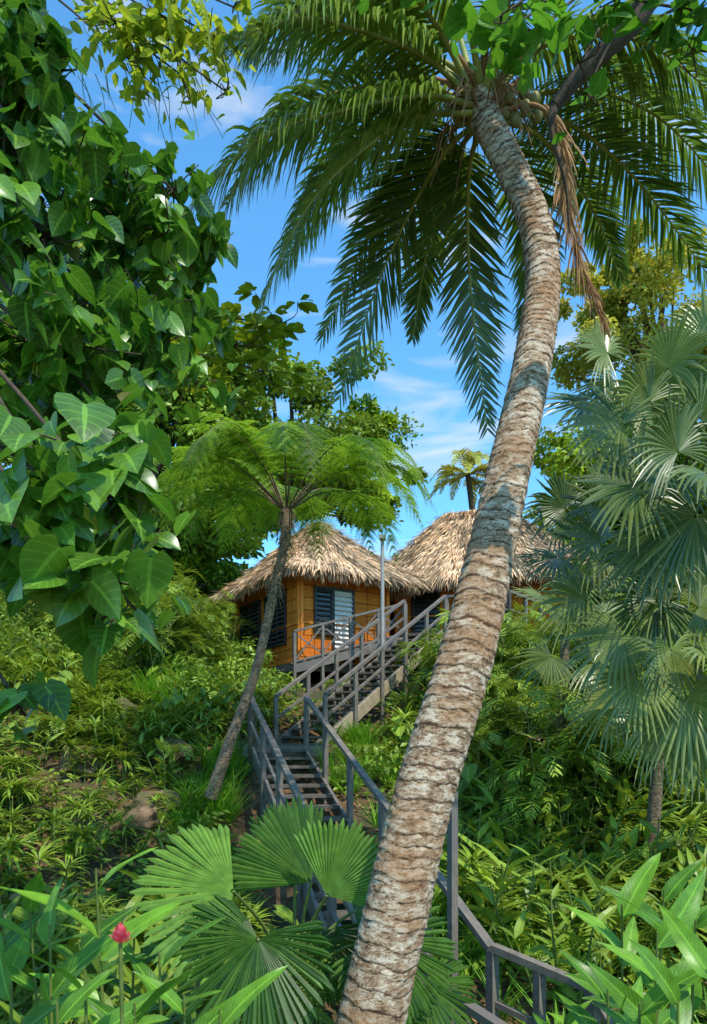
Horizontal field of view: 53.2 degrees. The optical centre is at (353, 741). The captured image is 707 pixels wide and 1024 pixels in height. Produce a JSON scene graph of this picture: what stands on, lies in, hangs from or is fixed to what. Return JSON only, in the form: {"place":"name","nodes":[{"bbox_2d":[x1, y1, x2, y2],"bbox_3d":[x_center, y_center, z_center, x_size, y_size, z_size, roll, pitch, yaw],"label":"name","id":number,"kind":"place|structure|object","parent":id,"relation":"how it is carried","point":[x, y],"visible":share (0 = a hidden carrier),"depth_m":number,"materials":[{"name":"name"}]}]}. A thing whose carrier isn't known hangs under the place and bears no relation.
{"place":"outdoors","nodes":[
{"label":"outdoors","id":0,"kind":"place"},
{"bbox_2d":[0,588,706,1023],"bbox_3d":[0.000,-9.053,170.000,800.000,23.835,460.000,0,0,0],"label":"ground","id":1,"kind":"structure","parent":0,"point":[282,894],"depth_m":10.95,"materials":[{"name":"green plant"}]},
{"bbox_2d":[0,221,134,471],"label":"forest tree","id":2,"kind":"object","parent":1,"relation":"on","point":[6,463],"visible":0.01,"depth_m":29.69,"materials":[{"name":"green plant"}]},
{"bbox_2d":[110,922,131,1023],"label":"red ginger flower","id":3,"kind":"object","parent":1,"relation":"on","point":[120,935],"visible":1,"depth_m":2.75,"materials":[{"name":"plant"}]},
{"bbox_2d":[0,0,242,745],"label":"beach hibiscus tree","id":4,"kind":"object","parent":1,"relation":"on","point":[73,433],"visible":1,"depth_m":2.95,"materials":[{"name":"green plant"}]},
{"bbox_2d":[166,0,215,64],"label":"hanging fern","id":5,"kind":"object","parent":4,"relation":"hanging from","point":[168,9],"visible":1,"depth_m":3.60,"materials":[{"name":"green plant"}]},
{"bbox_2d":[1,498,256,634],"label":"forest tree","id":6,"kind":"object","parent":1,"relation":"on","point":[207,565],"visible":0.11,"depth_m":26.16,"materials":[{"name":"green plant"}]},
{"bbox_2d":[0,282,283,569],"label":"forest tree","id":7,"kind":"object","parent":1,"relation":"on","point":[176,398],"visible":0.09,"depth_m":23.95,"materials":[{"name":"green plant"}]},
{"bbox_2d":[0,847,288,1023],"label":"ginger plant","id":8,"kind":"object","parent":1,"relation":"on","point":[16,943],"visible":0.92,"depth_m":3.50,"materials":[{"name":"green plant"}]},
{"bbox_2d":[0,0,318,414],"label":"sea almond tree","id":9,"kind":"object","parent":1,"relation":"on","point":[136,27],"visible":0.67,"depth_m":4.70,"materials":[{"name":"green plant"}]},
{"bbox_2d":[134,311,428,535],"bbox_3d":[-3.596,-9.446,27.107,12.948,12.590,8.452,0,0,0],"label":"forest tree","id":10,"kind":"object","parent":1,"relation":"on","point":[370,420],"visible":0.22,"depth_m":25.46,"materials":[{"name":"green plant"}]},
{"bbox_2d":[150,412,436,799],"bbox_3d":[-0.992,-1.874,11.074,4.553,5.577,4.570,0,0,0],"label":"tree fern","id":11,"kind":"object","parent":1,"relation":"on","point":[290,438],"visible":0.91,"depth_m":10.93,"materials":[{"name":"green plant"}]},
{"bbox_2d":[8,698,601,899],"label":"rocks","id":12,"kind":"object","parent":1,"relation":"on","point":[144,811],"visible":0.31,"depth_m":10.98,"materials":[{"name":"stone"}]},
{"bbox_2d":[129,794,481,1023],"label":"licuala fan palm","id":13,"kind":"object","parent":1,"relation":"on","point":[308,946],"visible":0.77,"depth_m":4.53,"materials":[{"name":"green plant"}]},
{"bbox_2d":[203,521,435,687],"bbox_3d":[-1.443,-3.897,21.704,5.202,5.524,7.148,0,0,-30],"label":"thatched bungalow","id":14,"kind":"object","parent":1,"relation":"on","point":[342,579],"visible":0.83,"depth_m":19.71,"materials":[{"name":"brown wood"}]},
{"bbox_2d":[239,585,354,661],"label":"windows and door","id":15,"kind":"structure","parent":14,"relation":"in","point":[330,603],"depth_m":19.73,"materials":[{"name":"blue glass"}]},
{"bbox_2d":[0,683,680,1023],"bbox_3d":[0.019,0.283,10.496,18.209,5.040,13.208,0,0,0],"label":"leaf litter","id":16,"kind":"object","parent":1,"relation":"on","point":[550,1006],"visible":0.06,"depth_m":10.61,"materials":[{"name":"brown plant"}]},
{"bbox_2d":[0,445,704,594],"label":"distant treeline","id":17,"kind":"object","parent":1,"relation":"on","point":[260,538],"depth_m":39.16,"materials":[{"name":"green plant"}]},
{"bbox_2d":[0,637,705,1023],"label":"taro plants","id":18,"kind":"object","parent":1,"relation":"on","point":[282,911],"visible":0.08,"depth_m":10.69,"materials":[{"name":"green plant"}]},
{"bbox_2d":[0,558,706,858],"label":"cane palms","id":19,"kind":"object","parent":1,"relation":"on","point":[521,636],"visible":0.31,"depth_m":12.25,"materials":[{"name":"green plant"}]},
{"bbox_2d":[0,616,706,1023],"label":"wild ginger plants","id":20,"kind":"object","parent":1,"relation":"on","point":[488,916],"visible":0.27,"depth_m":8.66,"materials":[{"name":"green plant"}]},
{"bbox_2d":[0,646,706,946],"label":"cordyline plants","id":21,"kind":"object","parent":1,"relation":"on","point":[95,702],"visible":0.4,"depth_m":10.36,"materials":[{"name":"green plant"}]},
{"bbox_2d":[0,565,706,1023],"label":"understory shrubs","id":22,"kind":"object","parent":1,"relation":"on","point":[58,645],"visible":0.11,"depth_m":14.22,"materials":[{"name":"green plant"}]},
{"bbox_2d":[0,626,706,1023],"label":"grass","id":23,"kind":"structure","parent":1,"relation":"on","point":[234,806],"depth_m":11.20,"materials":[{"name":"green plant"}]},
{"bbox_2d":[0,629,706,1023],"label":"ground ferns","id":24,"kind":"object","parent":1,"relation":"on","point":[152,745],"visible":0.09,"depth_m":8.91,"materials":[{"name":"green plant"}]},
{"bbox_2d":[379,534,385,659],"bbox_3d":[0.715,-3.082,17.536,0.180,4.080,0.379,0,0,6],"label":"lamp post","id":25,"kind":"object","parent":1,"relation":"on","point":[382,601],"visible":0.43,"depth_m":17.56,"materials":[{"name":"metal"}]},
{"bbox_2d":[389,602,393,664],"bbox_3d":[1.913,-4.484,26.121,5.464,4.409,5.482,0,0,-18],"label":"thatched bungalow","id":26,"kind":"object","parent":1,"relation":"on","point":[391,630],"depth_m":24.31,"materials":[{"name":"brown wood"}]},
{"bbox_2d":[243,590,614,1023],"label":"timber staircase","id":27,"kind":"structure","parent":1,"relation":"on","point":[277,749],"depth_m":11.49,"materials":[{"name":"grey wood"}]},
{"bbox_2d":[188,0,706,1023],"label":"coconut palm","id":28,"kind":"object","parent":1,"relation":"on","point":[400,102],"visible":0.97,"depth_m":5.43,"materials":[{"name":"green plant"}]},
{"bbox_2d":[427,447,489,510],"bbox_3d":[5.853,-10.581,35.979,4.364,7.834,4.300,0,0,0],"label":"coconut palm","id":29,"kind":"object","parent":1,"relation":"on","point":[471,483],"visible":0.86,"depth_m":35.87,"materials":[{"name":"green plant"}]},
{"bbox_2d":[387,509,616,678],"bbox_3d":[4.326,-4.528,22.325,7.588,5.828,6.372,0,0,22],"label":"thatched bungalow","id":30,"kind":"object","parent":1,"relation":"on","point":[434,553],"visible":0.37,"depth_m":21.11,"materials":[{"name":"brown wood"}]},
{"bbox_2d":[411,582,510,647],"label":"windows and door","id":31,"kind":"structure","parent":30,"relation":"in","point":[420,603],"depth_m":21.23,"materials":[{"name":"glass"}]},
{"bbox_2d":[357,0,706,232],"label":"sea grape tree","id":32,"kind":"object","parent":1,"relation":"on","point":[514,38],"visible":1,"depth_m":3.56,"materials":[{"name":"green plant"}]},
{"bbox_2d":[536,426,591,520],"bbox_3d":[8.353,-7.863,27.078,2.902,8.560,3.131,0,0,0],"label":"forest tree","id":33,"kind":"object","parent":1,"relation":"on","point":[548,432],"visible":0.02,"depth_m":27.04,"materials":[{"name":"green plant"}]},
{"bbox_2d":[508,543,640,814],"bbox_3d":[3.441,-0.821,10.912,2.243,4.397,1.367,0,0,0],"label":"fan palm","id":34,"kind":"object","parent":1,"relation":"on","point":[541,656],"visible":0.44,"depth_m":10.67,"materials":[{"name":"green plant"}]},
{"bbox_2d":[512,462,706,849],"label":"fan palm","id":35,"kind":"object","parent":1,"relation":"on","point":[660,712],"visible":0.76,"depth_m":8.34,"materials":[{"name":"green plant"}]},
{"bbox_2d":[532,852,706,1023],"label":"ginger plant","id":36,"kind":"object","parent":1,"relation":"on","point":[678,986],"visible":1,"depth_m":3.96,"materials":[{"name":"green plant"}]},
{"bbox_2d":[532,393,706,622],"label":"forest tree","id":37,"kind":"object","parent":1,"relation":"on","point":[561,442],"visible":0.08,"depth_m":20.77,"materials":[{"name":"green plant"}]},
{"bbox_2d":[542,279,706,619],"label":"fan palm","id":38,"kind":"object","parent":1,"relation":"on","point":[639,391],"visible":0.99,"depth_m":7.38,"materials":[{"name":"green plant"}]},
{"bbox_2d":[550,218,706,607],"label":"forest tree","id":39,"kind":"object","parent":1,"relation":"on","point":[649,279],"visible":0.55,"depth_m":22.82,"materials":[{"name":"green plant"}]},
{"bbox_2d":[2,0,706,568],"label":"sky","id":40,"kind":"structure","parent":0,"point":[422,381],"materials":[{"name":"blue"}]}
]}

